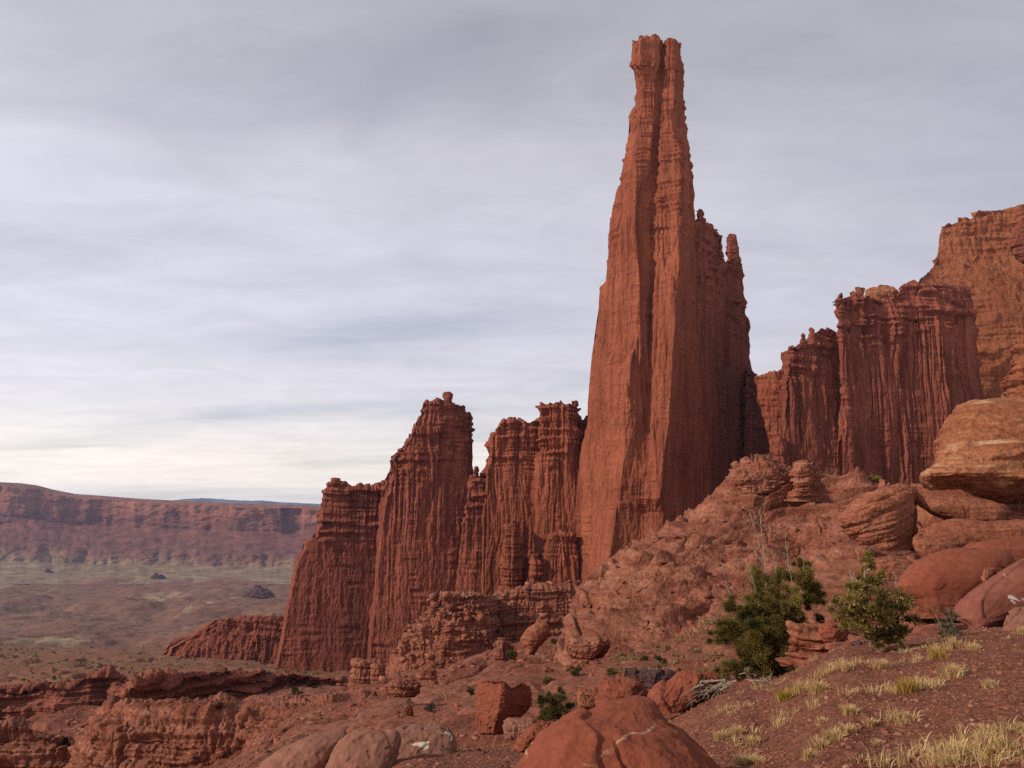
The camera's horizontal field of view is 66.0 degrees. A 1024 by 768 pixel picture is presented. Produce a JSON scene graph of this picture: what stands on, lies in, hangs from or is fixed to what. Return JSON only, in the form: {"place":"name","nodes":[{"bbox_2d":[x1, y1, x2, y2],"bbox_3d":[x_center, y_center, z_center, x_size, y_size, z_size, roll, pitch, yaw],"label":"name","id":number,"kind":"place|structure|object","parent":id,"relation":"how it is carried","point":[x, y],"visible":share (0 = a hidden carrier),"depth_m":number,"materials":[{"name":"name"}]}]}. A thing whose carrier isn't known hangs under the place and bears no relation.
{"place":"outdoors","nodes":[
{"label":"outdoors","id":0,"kind":"place"},
{"bbox_2d":[0,574,291,647],"bbox_3d":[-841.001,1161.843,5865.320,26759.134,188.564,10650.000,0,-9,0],"label":"valley floor","id":1,"kind":"structure","parent":0,"point":[160,604],"depth_m":2310.41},
{"bbox_2d":[150,572,165,578],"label":"butte","id":2,"kind":"object","parent":1,"relation":"on","point":[157,576],"visible":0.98,"depth_m":3472.88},
{"bbox_2d":[0,482,321,584],"bbox_3d":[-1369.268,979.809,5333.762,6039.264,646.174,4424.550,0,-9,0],"label":"mesa","id":3,"kind":"structure","parent":1,"relation":"on","point":[62,535],"depth_m":4166.58,"materials":[{"name":"stone"}]},
{"bbox_2d":[0,599,348,689],"bbox_3d":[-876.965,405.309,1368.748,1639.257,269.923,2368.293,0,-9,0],"label":"scrub","id":4,"kind":"object","parent":1,"relation":"on","point":[54,677],"visible":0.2,"depth_m":453.60,"materials":[{"name":"green plant"}]},
{"bbox_2d":[242,584,275,598],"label":"butte","id":5,"kind":"object","parent":1,"relation":"on","point":[258,592],"visible":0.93,"depth_m":2643.35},
{"bbox_2d":[175,498,320,505],"bbox_3d":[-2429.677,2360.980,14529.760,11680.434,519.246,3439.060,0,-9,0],"label":"mountains","id":6,"kind":"structure","parent":0,"point":[239,501],"depth_m":14871.02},
{"bbox_2d":[0,519,1023,767],"bbox_3d":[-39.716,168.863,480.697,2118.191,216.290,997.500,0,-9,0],"label":"ground","id":7,"kind":"structure","parent":0,"point":[460,681],"depth_m":45.67,"materials":[{"name":"soil"}]},
{"bbox_2d":[0,716,74,767],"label":"rock bench","id":8,"kind":"object","parent":7,"relation":"on","point":[18,735],"visible":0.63,"depth_m":138.64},
{"bbox_2d":[0,664,126,720],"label":"rock ledge","id":9,"kind":"object","parent":7,"relation":"on","point":[101,680],"visible":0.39,"depth_m":232.19,"materials":[{"name":"stone"}]},
{"bbox_2d":[63,690,377,767],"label":"rock bench","id":10,"kind":"object","parent":7,"relation":"on","point":[106,735],"visible":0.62,"depth_m":109.17,"materials":[{"name":"stone"}]},
{"bbox_2d":[163,614,283,663],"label":"rock spur","id":11,"kind":"structure","parent":7,"relation":"on","point":[251,637],"depth_m":529.93,"materials":[{"name":"red stone"}]},
{"bbox_2d":[107,667,349,700],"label":"rock ledge","id":12,"kind":"object","parent":7,"relation":"on","point":[157,684],"visible":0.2,"depth_m":212.69,"materials":[{"name":"stone"}]},
{"bbox_2d":[291,685,302,694],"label":"shrub","id":13,"kind":"object","parent":7,"relation":"on","point":[295,688],"visible":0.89,"depth_m":161.47,"materials":[{"name":"green plant"}]},
{"bbox_2d":[256,728,346,767],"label":"boulder","id":14,"kind":"object","parent":7,"relation":"on","point":[315,750],"visible":0.86,"depth_m":10.34,"materials":[{"name":"stone"}]},
{"bbox_2d":[347,657,372,686],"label":"rock stub","id":15,"kind":"object","parent":7,"relation":"on","point":[359,671],"visible":0.87,"depth_m":212.32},
{"bbox_2d":[325,728,400,767],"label":"boulder","id":16,"kind":"object","parent":7,"relation":"on","point":[369,748],"visible":1,"depth_m":10.00,"materials":[{"name":"stone"}]},
{"bbox_2d":[369,658,385,683],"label":"rock stub","id":17,"kind":"object","parent":7,"relation":"on","point":[377,667],"visible":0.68,"depth_m":212.12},
{"bbox_2d":[273,392,487,671],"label":"rock wall","id":18,"kind":"structure","parent":7,"relation":"on","point":[377,564],"depth_m":449.85,"materials":[{"name":"red stone"}]},
{"bbox_2d":[385,678,420,697],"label":"boulder","id":19,"kind":"object","parent":7,"relation":"on","point":[403,687],"visible":1,"depth_m":58.40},
{"bbox_2d":[404,704,413,715],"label":"stone","id":20,"kind":"object","parent":7,"relation":"on","point":[408,711],"visible":1,"depth_m":28.36,"materials":[{"name":"red stone"}]},
{"bbox_2d":[395,722,456,763],"bbox_3d":[-1.293,5.148,10.984,1.059,0.692,0.913,0,-9,0],"label":"boulder","id":21,"kind":"object","parent":7,"relation":"on","point":[428,738],"visible":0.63,"depth_m":10.92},
{"bbox_2d":[415,666,437,679],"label":"boulder","id":22,"kind":"object","parent":7,"relation":"on","point":[426,673],"visible":1,"depth_m":71.00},
{"bbox_2d":[423,701,435,710],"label":"shrub","id":23,"kind":"object","parent":7,"relation":"on","point":[427,708],"visible":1,"depth_m":52.13,"materials":[{"name":"green plant"}]},
{"bbox_2d":[386,590,499,675],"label":"rock outcrop","id":24,"kind":"object","parent":7,"relation":"on","point":[455,654],"visible":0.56,"depth_m":282.26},
{"bbox_2d":[0,460,908,767],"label":"rubble","id":25,"kind":"object","parent":7,"relation":"on","point":[414,666],"visible":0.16,"depth_m":145.69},
{"bbox_2d":[247,610,719,762],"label":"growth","id":26,"kind":"object","parent":7,"relation":"on","point":[628,657],"visible":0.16,"depth_m":59.30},
{"bbox_2d":[475,679,531,734],"bbox_3d":[-0.235,8.783,21.237,1.599,1.677,1.730,0,-9,0],"label":"boulder","id":27,"kind":"object","parent":7,"relation":"on","point":[497,703],"visible":0.92,"depth_m":21.02,"materials":[{"name":"red stone"}]},
{"bbox_2d":[492,637,516,660],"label":"boulder","id":28,"kind":"object","parent":7,"relation":"on","point":[502,646],"visible":0.9,"depth_m":112.70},
{"bbox_2d":[505,649,517,658],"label":"shrub","id":29,"kind":"object","parent":7,"relation":"on","point":[510,653],"visible":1,"depth_m":111.03,"materials":[{"name":"green plant"}]},
{"bbox_2d":[502,717,537,739],"bbox_3d":[0.191,7.232,16.427,0.786,0.492,0.498,0,-9,0],"label":"rock slab","id":30,"kind":"object","parent":7,"relation":"on","point":[514,728],"visible":0.73,"depth_m":16.34,"materials":[{"name":"stone"}]},
{"bbox_2d":[512,719,554,751],"bbox_3d":[0.329,4.859,10.798,0.667,0.449,0.416,0,-9,0],"label":"rock slab","id":31,"kind":"object","parent":7,"relation":"on","point":[525,739],"visible":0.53,"depth_m":10.73,"materials":[{"name":"red stone"}]},
{"bbox_2d":[480,400,587,594],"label":"rock wall","id":32,"kind":"structure","parent":7,"relation":"on","point":[530,472],"depth_m":435.32,"materials":[{"name":"red stone"}]},
{"bbox_2d":[488,581,579,642],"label":"rock outcrop","id":33,"kind":"object","parent":7,"relation":"on","point":[509,623],"visible":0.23,"depth_m":299.68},
{"bbox_2d":[520,622,550,655],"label":"boulder","id":34,"kind":"object","parent":7,"relation":"on","point":[534,637],"visible":1,"depth_m":106.33,"materials":[{"name":"stone"}]},
{"bbox_2d":[542,676,555,685],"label":"shrub","id":35,"kind":"object","parent":7,"relation":"on","point":[546,680],"visible":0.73,"depth_m":57.26,"materials":[{"name":"green plant"}]},
{"bbox_2d":[535,686,575,721],"bbox_3d":[1.895,14.383,35.226,1.657,1.543,1.806,-6,-11,31],"label":"bush","id":36,"kind":"object","parent":7,"relation":"on","point":[553,709],"visible":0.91,"depth_m":34.99,"materials":[{"name":"green plant"}]},
{"bbox_2d":[565,664,582,676],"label":"shrub","id":37,"kind":"object","parent":7,"relation":"on","point":[575,671],"visible":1,"depth_m":57.31,"materials":[{"name":"green plant"}]},
{"bbox_2d":[576,686,597,706],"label":"boulder","id":38,"kind":"object","parent":7,"relation":"on","point":[585,696],"visible":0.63,"depth_m":15.98,"materials":[{"name":"stone"}]},
{"bbox_2d":[566,634,610,659],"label":"boulder","id":39,"kind":"object","parent":7,"relation":"on","point":[587,647],"visible":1,"depth_m":75.77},
{"bbox_2d":[606,668,618,676],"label":"shrub","id":40,"kind":"object","parent":7,"relation":"on","point":[612,672],"visible":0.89,"depth_m":46.87,"materials":[{"name":"green plant"}]},
{"bbox_2d":[515,695,720,767],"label":"boulder","id":41,"kind":"object","parent":7,"relation":"on","point":[637,731],"visible":1,"depth_m":4.71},
{"bbox_2d":[594,673,648,705],"bbox_3d":[1.809,5.038,12.695,0.938,0.645,0.778,0,-9,0],"label":"boulder","id":42,"kind":"object","parent":7,"relation":"on","point":[618,686],"visible":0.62,"depth_m":12.54,"materials":[{"name":"red stone"}]},
{"bbox_2d":[575,34,706,581],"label":"rock tower","id":43,"kind":"structure","parent":7,"relation":"on","point":[641,465],"depth_m":417.13,"materials":[{"name":"red stone"}]},
{"bbox_2d":[624,667,675,688],"bbox_3d":[2.522,5.329,14.197,0.979,0.419,0.498,0,-9,0],"label":"boulder","id":44,"kind":"object","parent":7,"relation":"on","point":[649,679],"visible":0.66,"depth_m":14.16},
{"bbox_2d":[647,669,722,713],"bbox_3d":[2.626,4.673,11.835,1.192,0.689,0.574,0,-9,0],"label":"boulder","id":45,"kind":"object","parent":7,"relation":"on","point":[665,696],"visible":0.85,"depth_m":11.71,"materials":[{"name":"red stone"}]},
{"bbox_2d":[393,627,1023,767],"bbox_3d":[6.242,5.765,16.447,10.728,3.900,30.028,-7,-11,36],"label":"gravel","id":46,"kind":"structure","parent":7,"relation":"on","point":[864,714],"depth_m":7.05,"materials":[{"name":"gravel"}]},
{"bbox_2d":[553,452,884,670],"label":"rock ridge","id":47,"kind":"object","parent":7,"relation":"on","point":[640,569],"visible":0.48,"depth_m":124.14,"materials":[{"name":"stone"}]},
{"bbox_2d":[728,461,785,493],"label":"boulder","id":48,"kind":"object","parent":47,"relation":"on","point":[753,477],"visible":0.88,"depth_m":144.05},
{"bbox_2d":[784,460,821,501],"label":"boulder","id":49,"kind":"object","parent":47,"relation":"on","point":[803,475],"visible":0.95,"depth_m":141.67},
{"bbox_2d":[867,474,882,481],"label":"shrub","id":50,"kind":"object","parent":47,"relation":"on","point":[875,478],"visible":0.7,"depth_m":144.35,"materials":[{"name":"green plant"}]},
{"bbox_2d":[709,727,732,741],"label":"grass tuft","id":51,"kind":"object","parent":7,"relation":"on","point":[719,735],"visible":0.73,"depth_m":7.24,"materials":[{"name":"plant"}]},
{"bbox_2d":[680,667,773,707],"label":"dead branches","id":52,"kind":"object","parent":7,"relation":"on","point":[719,689],"visible":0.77,"depth_m":11.65,"materials":[{"name":"grey wood"}]},
{"bbox_2d":[693,209,769,495],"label":"rock fin","id":53,"kind":"object","parent":7,"relation":"on","point":[734,424],"visible":0.71,"depth_m":471.62,"materials":[{"name":"red stone"}]},
{"bbox_2d":[723,722,746,737],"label":"grass tuft","id":54,"kind":"object","parent":7,"relation":"on","point":[734,731],"visible":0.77,"depth_m":7.29,"materials":[{"name":"plant"}]},
{"bbox_2d":[730,753,750,767],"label":"grass tuft","id":55,"kind":"object","parent":7,"relation":"on","point":[738,760],"visible":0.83,"depth_m":5.66,"materials":[{"name":"plant"}]},
{"bbox_2d":[742,733,762,744],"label":"grass tuft","id":56,"kind":"object","parent":7,"relation":"on","point":[755,742],"visible":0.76,"depth_m":6.72,"materials":[{"name":"plant"}]},
{"bbox_2d":[747,755,766,764],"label":"grass tuft","id":57,"kind":"object","parent":7,"relation":"on","point":[756,760],"visible":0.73,"depth_m":5.65,"materials":[{"name":"plant"}]},
{"bbox_2d":[698,501,827,681],"bbox_3d":[9.441,7.702,29.596,5.184,6.911,3.042,0,-9,0],"label":"juniper","id":58,"kind":"object","parent":7,"relation":"on","point":[751,626],"visible":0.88,"depth_m":29.06,"materials":[{"name":"green plant"}]},
{"bbox_2d":[754,369,783,456],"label":"rock wall","id":59,"kind":"structure","parent":7,"relation":"on","point":[767,385],"depth_m":404.58,"materials":[{"name":"red stone"}]},
{"bbox_2d":[773,435,789,466],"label":"rock stub","id":60,"kind":"object","parent":7,"relation":"on","point":[780,450],"visible":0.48,"depth_m":386.36,"materials":[{"name":"red stone"}]},
{"bbox_2d":[771,687,797,703],"bbox_3d":[3.085,3.535,8.978,0.301,0.171,0.382,-7,-11,37],"label":"grass tuft","id":61,"kind":"object","parent":7,"relation":"on","point":[784,695],"visible":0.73,"depth_m":8.96,"materials":[{"name":"yellow plant"}]},
{"bbox_2d":[789,679,810,694],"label":"grass tuft","id":62,"kind":"object","parent":7,"relation":"on","point":[800,687],"visible":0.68,"depth_m":9.03,"materials":[{"name":"plant"}]},
{"bbox_2d":[799,746,819,761],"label":"grass tuft","id":63,"kind":"object","parent":7,"relation":"on","point":[809,754],"visible":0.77,"depth_m":5.09,"materials":[{"name":"plant"}]},
{"bbox_2d":[797,734,830,750],"bbox_3d":[2.066,2.437,5.349,0.212,0.103,0.199,0,-9,0],"label":"grass tuft","id":64,"kind":"object","parent":7,"relation":"on","point":[818,743],"visible":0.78,"depth_m":5.33,"materials":[{"name":"plant"}]},
{"bbox_2d":[805,612,826,622],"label":"bush","id":65,"kind":"object","parent":7,"relation":"on","point":[819,617],"visible":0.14,"depth_m":30.34,"materials":[{"name":"green plant"}]},
{"bbox_2d":[803,678,830,695],"bbox_3d":[3.288,3.260,8.502,0.305,0.166,0.340,-4,-10,23],"label":"grass tuft","id":66,"kind":"object","parent":7,"relation":"on","point":[817,687],"visible":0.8,"depth_m":8.48,"materials":[{"name":"plant"}]},
{"bbox_2d":[814,716,828,726],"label":"grass tuft","id":67,"kind":"object","parent":7,"relation":"on","point":[821,720],"visible":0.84,"depth_m":6.11,"materials":[{"name":"plant"}]},
{"bbox_2d":[775,620,869,667],"bbox_3d":[9.886,8.215,24.882,3.272,1.472,1.331,0,-9,0],"label":"boulder","id":68,"kind":"object","parent":7,"relation":"on","point":[805,641],"visible":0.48,"depth_m":24.58,"materials":[{"name":"stone"}]},
{"bbox_2d":[821,661,834,671],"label":"grass tuft","id":69,"kind":"object","parent":7,"relation":"on","point":[827,665],"visible":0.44,"depth_m":9.91,"materials":[{"name":"plant"}]},
{"bbox_2d":[818,726,847,742],"bbox_3d":[2.181,2.399,5.385,0.218,0.106,0.198,2,-9,-11],"label":"grass tuft","id":70,"kind":"object","parent":7,"relation":"on","point":[834,734],"visible":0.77,"depth_m":5.37,"materials":[{"name":"plant"}]},
{"bbox_2d":[818,621,849,641],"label":"boulder","id":71,"kind":"object","parent":7,"relation":"on","point":[829,631],"visible":0.9,"depth_m":17.07,"materials":[{"name":"red stone"}]},
{"bbox_2d":[834,721,859,734],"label":"grass tuft","id":72,"kind":"object","parent":7,"relation":"on","point":[846,728],"visible":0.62,"depth_m":5.48,"materials":[{"name":"plant"}]},
{"bbox_2d":[840,660,853,670],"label":"grass tuft","id":73,"kind":"object","parent":7,"relation":"on","point":[844,666],"visible":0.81,"depth_m":9.31,"materials":[{"name":"plant"}]},
{"bbox_2d":[838,701,859,714],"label":"grass tuft","id":74,"kind":"object","parent":7,"relation":"on","point":[846,710],"visible":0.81,"depth_m":6.07,"materials":[{"name":"plant"}]},
{"bbox_2d":[786,541,918,628],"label":"rock outcrop","id":75,"kind":"object","parent":7,"relation":"on","point":[833,563],"visible":0.26,"depth_m":40.54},
{"bbox_2d":[859,557,913,580],"bbox_3d":[17.228,8.417,35.726,2.787,1.073,1.141,0,-9,0],"label":"rock slab","id":76,"kind":"object","parent":75,"relation":"on","point":[897,566],"visible":0.52,"depth_m":35.47,"materials":[{"name":"stone"}]},
{"bbox_2d":[850,640,875,645],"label":"boulder","id":77,"kind":"object","parent":7,"relation":"on","point":[857,642],"visible":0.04,"depth_m":14.95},
{"bbox_2d":[858,716,880,727],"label":"grass tuft","id":78,"kind":"object","parent":7,"relation":"on","point":[868,721],"visible":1,"depth_m":5.66,"materials":[{"name":"plant"}]},
{"bbox_2d":[826,548,923,650],"bbox_3d":[5.660,3.494,12.439,1.988,1.764,1.132,5,-10,-27],"label":"juniper","id":79,"kind":"object","parent":7,"relation":"on","point":[893,630],"visible":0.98,"depth_m":12.33,"materials":[{"name":"green plant"}]},
{"bbox_2d":[867,658,893,668],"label":"grass tuft","id":80,"kind":"object","parent":7,"relation":"on","point":[878,664],"visible":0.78,"depth_m":9.30,"materials":[{"name":"plant"}]},
{"bbox_2d":[778,280,984,485],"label":"rock wall","id":81,"kind":"structure","parent":7,"relation":"on","point":[883,381],"depth_m":408.29,"materials":[{"name":"red stone"}]},
{"bbox_2d":[892,675,927,693],"bbox_3d":[3.541,2.696,7.052,0.333,0.159,0.283,0,-9,0],"label":"grass tuft","id":82,"kind":"object","parent":7,"relation":"on","point":[909,685],"visible":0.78,"depth_m":7.03,"materials":[{"name":"yellow plant"}]},
{"bbox_2d":[907,605,955,618],"bbox_3d":[17.913,8.735,31.581,4.511,1.481,1.253,0,-9,0],"label":"boulder","id":83,"kind":"object","parent":7,"relation":"on","point":[925,612],"visible":0.06,"depth_m":31.08,"materials":[{"name":"stone"}]},
{"bbox_2d":[912,535,963,557],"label":"rock slab","id":84,"kind":"object","parent":7,"relation":"on","point":[924,546],"visible":0.81,"depth_m":45.46,"materials":[{"name":"stone"}]},
{"bbox_2d":[926,645,950,659],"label":"grass tuft","id":85,"kind":"object","parent":7,"relation":"on","point":[936,651],"visible":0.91,"depth_m":9.55,"materials":[{"name":"yellow plant"}]},
{"bbox_2d":[929,606,963,637],"bbox_3d":[8.255,4.532,14.911,0.599,0.718,0.648,3,-9,-16],"label":"bush","id":86,"kind":"object","parent":7,"relation":"on","point":[954,630],"visible":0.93,"depth_m":14.84,"materials":[{"name":"green plant"}]},
{"bbox_2d":[934,751,961,767],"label":"grass tuft","id":87,"kind":"object","parent":7,"relation":"on","point":[945,760],"visible":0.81,"depth_m":4.12,"materials":[{"name":"plant"}]},
{"bbox_2d":[940,635,966,648],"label":"grass tuft","id":88,"kind":"object","parent":7,"relation":"on","point":[952,643],"visible":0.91,"depth_m":10.91,"materials":[{"name":"plant"}]},
{"bbox_2d":[937,659,970,677],"bbox_3d":[4.223,2.732,7.541,0.277,0.152,0.294,2,-9,-12],"label":"grass tuft","id":89,"kind":"object","parent":7,"relation":"on","point":[956,667],"visible":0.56,"depth_m":7.51,"materials":[{"name":"plant"}]},
{"bbox_2d":[895,547,1015,605],"bbox_3d":[16.397,7.087,28.736,4.766,2.176,1.641,0,-9,0],"label":"boulder","id":90,"kind":"object","parent":7,"relation":"on","point":[950,577],"visible":0.74,"depth_m":28.19,"materials":[{"name":"red stone"}]},
{"bbox_2d":[911,483,1023,558],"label":"rock outcrop","id":91,"kind":"object","parent":7,"relation":"on","point":[925,519],"visible":0.05,"depth_m":55.80,"materials":[{"name":"stone"}]},
{"bbox_2d":[837,482,918,550],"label":"boulder","id":92,"kind":"object","parent":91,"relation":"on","point":[882,518],"visible":0.94,"depth_m":50.56,"materials":[{"name":"stone"}]},
{"bbox_2d":[916,489,1012,520],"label":"rock slab","id":93,"kind":"object","parent":91,"relation":"on","point":[947,504],"visible":0.78,"depth_m":51.85,"materials":[{"name":"stone"}]},
{"bbox_2d":[922,518,1023,546],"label":"rock slab","id":94,"kind":"object","parent":91,"relation":"on","point":[964,532],"visible":0.66,"depth_m":48.99,"materials":[{"name":"stone"}]},
{"bbox_2d":[918,204,1023,398],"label":"rock cliff","id":95,"kind":"structure","parent":7,"relation":"on","point":[975,255],"depth_m":493.74,"materials":[{"name":"orange stone"}]},
{"bbox_2d":[1010,217,1023,263],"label":"boulder","id":96,"kind":"object","parent":95,"relation":"on","point":[1017,244],"visible":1,"depth_m":461.65,"materials":[{"name":"red stone"}]},
{"bbox_2d":[919,395,1023,504],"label":"overhanging boulder","id":97,"kind":"object","parent":7,"relation":"on","point":[979,449],"visible":0.8,"depth_m":54.34,"materials":[{"name":"stone"}]},
{"bbox_2d":[964,642,980,650],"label":"grass tuft","id":98,"kind":"object","parent":7,"relation":"on","point":[973,647],"visible":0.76,"depth_m":10.13,"materials":[{"name":"plant"}]},
{"bbox_2d":[976,722,997,733],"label":"grass tuft","id":99,"kind":"object","parent":7,"relation":"on","point":[983,727],"visible":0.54,"depth_m":4.59,"materials":[{"name":"plant"}]},
{"bbox_2d":[981,567,994,580],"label":"stone","id":100,"kind":"object","parent":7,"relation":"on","point":[988,573],"visible":0.95,"depth_m":23.28,"materials":[{"name":"stone"}]},
{"bbox_2d":[954,558,1023,627],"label":"boulder","id":101,"kind":"object","parent":7,"relation":"on","point":[992,601],"visible":0.83,"depth_m":19.69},
{"bbox_2d":[978,744,1001,757],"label":"grass tuft","id":102,"kind":"object","parent":7,"relation":"on","point":[991,749],"visible":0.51,"depth_m":4.12,"materials":[{"name":"yellow plant"}]},
{"bbox_2d":[979,677,1003,688],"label":"grass tuft","id":103,"kind":"object","parent":7,"relation":"on","point":[989,683],"visible":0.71,"depth_m":6.58,"materials":[{"name":"plant"}]},
{"bbox_2d":[964,539,1023,560],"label":"rock slab","id":104,"kind":"object","parent":7,"relation":"on","point":[1015,548],"visible":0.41,"depth_m":42.39,"materials":[{"name":"red stone"}]},
{"bbox_2d":[1000,720,1023,730],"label":"grass tuft","id":105,"kind":"object","parent":7,"relation":"on","point":[1017,726],"visible":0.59,"depth_m":4.55,"materials":[{"name":"plant"}]},
{"bbox_2d":[1002,606,1023,630],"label":"boulder","id":106,"kind":"object","parent":7,"relation":"on","point":[1015,616],"visible":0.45,"depth_m":14.67,"materials":[{"name":"stone"}]},
{"bbox_2d":[0,0,1023,503],"label":"sky","id":107,"kind":"structure","parent":0,"point":[245,245],"materials":[{"name":"grey"}]},
{"bbox_2d":[667,635,1023,767],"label":"grass","id":108,"kind":"structure","parent":0,"point":[957,748],"depth_m":4.64,"materials":[{"name":"plant"}]},
{"bbox_2d":[1000,340,1023,396],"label":"boulder","id":109,"kind":"object","parent":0,"point":[1012,384],"visible":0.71,"depth_m":208.12,"materials":[{"name":"orange stone"}]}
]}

